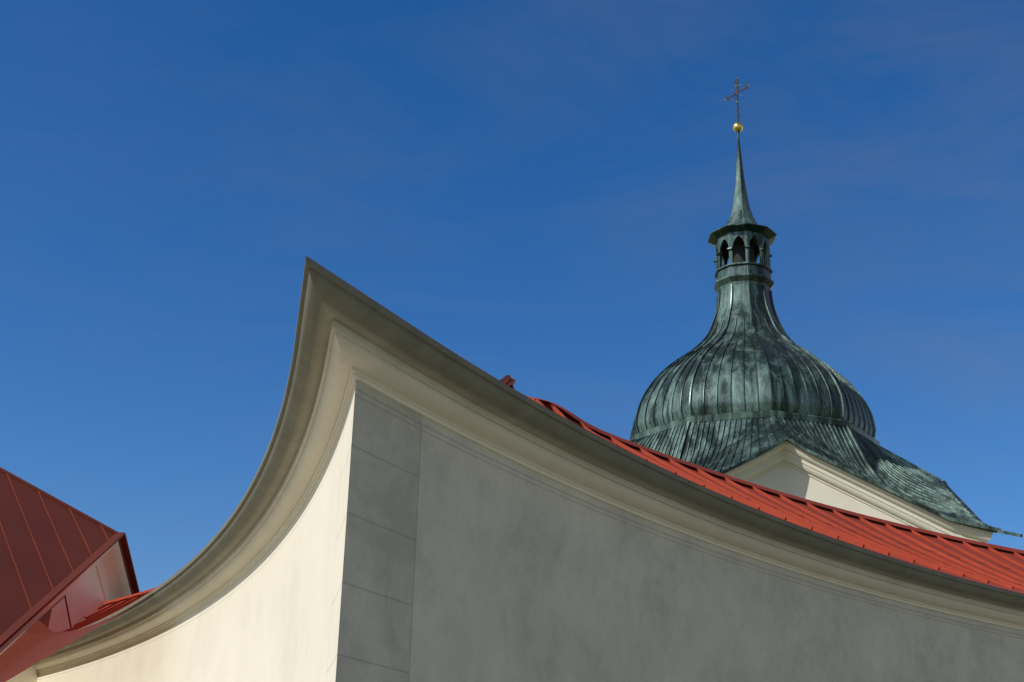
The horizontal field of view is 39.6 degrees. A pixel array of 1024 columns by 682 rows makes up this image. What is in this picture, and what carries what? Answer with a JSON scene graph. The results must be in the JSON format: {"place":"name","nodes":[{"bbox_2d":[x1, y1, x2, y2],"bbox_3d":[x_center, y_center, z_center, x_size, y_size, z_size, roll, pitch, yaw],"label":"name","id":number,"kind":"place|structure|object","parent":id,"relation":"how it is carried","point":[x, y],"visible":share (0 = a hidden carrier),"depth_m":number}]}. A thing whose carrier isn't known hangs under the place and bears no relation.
{"place":"outdoors","nodes":[
{"label":"outdoors","id":0,"kind":"place"},
{"bbox_2d":[0,566,104,681],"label":"gable wall","id":1,"kind":"structure","parent":0,"point":[84,596],"depth_m":27.80},
{"bbox_2d":[0,542,130,652],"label":"chapel gable cornice","id":2,"kind":"structure","parent":1,"relation":"attached to","point":[111,571],"depth_m":29.54},
{"bbox_2d":[0,470,133,640],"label":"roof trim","id":3,"kind":"structure","parent":2,"relation":"on","point":[14,606],"depth_m":27.23},
{"bbox_2d":[0,467,139,647],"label":"chapel roof seams","id":4,"kind":"object","parent":3,"relation":"attached to","point":[10,632],"visible":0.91,"depth_m":27.25},
{"bbox_2d":[0,595,145,681],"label":"chapel lean to roof","id":5,"kind":"object","parent":1,"relation":"attached to","point":[39,640],"visible":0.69,"depth_m":22.70},
{"bbox_2d":[0,0,1023,591],"label":"sky","id":6,"kind":"structure","parent":0,"point":[539,189]},
{"bbox_2d":[92,479,1023,618],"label":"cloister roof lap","id":7,"kind":"object","parent":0,"point":[897,542],"visible":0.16,"depth_m":20.66},
{"bbox_2d":[715,230,769,250],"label":"church lantern ceiling","id":8,"kind":"structure","parent":0,"point":[725,245],"depth_m":54.46},
{"bbox_2d":[733,238,753,262],"bbox_3d":[8.768,-3.168,54.047,0.840,1.340,0.840,2,-21,0],"label":"lantern interior","id":9,"kind":"object","parent":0,"point":[739,251],"visible":0.42,"depth_m":53.78},
{"bbox_2d":[631,410,879,445],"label":"dome cornice","id":10,"kind":"structure","parent":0,"point":[750,414],"depth_m":47.63},
{"bbox_2d":[633,283,873,436],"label":"church dome","id":11,"kind":"structure","parent":10,"relation":"on","point":[740,308],"depth_m":48.87},
{"bbox_2d":[714,261,773,294],"bbox_3d":[8.742,-2.170,53.664,2.165,0.840,2.260,2,-21,0],"label":"lantern base","id":12,"kind":"object","parent":11,"relation":"on","point":[727,275],"visible":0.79,"depth_m":52.88},
{"bbox_2d":[713,230,771,269],"bbox_3d":[8.768,-3.168,54.047,2.154,1.300,2.210,2,-21,0],"label":"lantern arcade","id":13,"kind":"object","parent":12,"relation":"on","point":[762,252],"visible":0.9,"depth_m":53.49},
{"bbox_2d":[708,139,776,246],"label":"church spire","id":14,"kind":"structure","parent":13,"relation":"on","point":[741,218],"depth_m":54.28},
{"bbox_2d":[733,122,742,131],"bbox_3d":[8.906,-8.422,56.065,0.410,0.410,0.410,2,-21,0],"label":"gold ball finial","id":15,"kind":"object","parent":14,"relation":"on","point":[737,126],"visible":1,"depth_m":55.92},
{"bbox_2d":[725,79,748,121],"bbox_3d":[8.953,-9.512,56.497,0.045,2.066,1.337,15,-25,-31],"label":"cross","id":16,"kind":"object","parent":15,"relation":"on","point":[736,95],"visible":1,"depth_m":56.54},
{"bbox_2d":[629,282,875,440],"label":"dome ribs","id":17,"kind":"object","parent":11,"relation":"attached to","point":[830,370],"visible":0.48,"depth_m":49.91},
{"bbox_2d":[725,441,992,542],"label":"gable wall","id":18,"kind":"structure","parent":0,"point":[787,467],"depth_m":44.12},
{"bbox_2d":[634,417,978,523],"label":"church arm roofs","id":19,"kind":"structure","parent":18,"relation":"on","point":[763,443],"depth_m":46.74},
{"bbox_2d":[631,415,989,525],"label":"roof seams","id":20,"kind":"object","parent":19,"relation":"attached to","point":[861,441],"visible":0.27,"depth_m":46.91},
{"bbox_2d":[720,436,1000,532],"bbox_3d":[8.496,7.224,51.087,19.155,3.262,18.217,2,-21,0],"label":"church roof eave","id":21,"kind":"object","parent":18,"relation":"attached to","point":[939,514],"visible":0.36,"depth_m":43.65},
{"bbox_2d":[997,530,1022,536],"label":"church gutter spouts","id":22,"kind":"object","parent":21,"relation":"attached to","point":[1009,533],"visible":0.2,"depth_m":41.71},
{"label":"ground","id":23,"kind":"structure","parent":0,"visible":0},
{"bbox_2d":[37,380,1023,681],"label":"cloister wall","id":24,"kind":"structure","parent":23,"relation":"on","point":[411,546],"depth_m":12.83},
{"bbox_2d":[34,256,1023,672],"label":"cornice","id":25,"kind":"structure","parent":24,"relation":"attached to","point":[346,336],"depth_m":13.16},
{"bbox_2d":[80,257,1023,628],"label":"roof seams","id":26,"kind":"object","parent":24,"relation":"on","point":[960,545],"depth_m":20.51},
{"bbox_2d":[506,379,514,385],"bbox_3d":[-0.596,0.071,14.031,0.100,2.128,7.851,-2,-21,8],"label":"roof ridge end","id":27,"kind":"object","parent":26,"relation":"on","point":[511,382],"visible":0.04,"depth_m":17.69},
{"bbox_2d":[62,396,1023,631],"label":"cloister roof seams","id":28,"kind":"object","parent":26,"relation":"attached to","point":[828,530],"visible":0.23,"depth_m":19.25},
{"bbox_2d":[103,375,1023,604],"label":"cloister ridge cap","id":29,"kind":"object","parent":26,"relation":"on","point":[506,379],"visible":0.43,"depth_m":20.25}
]}

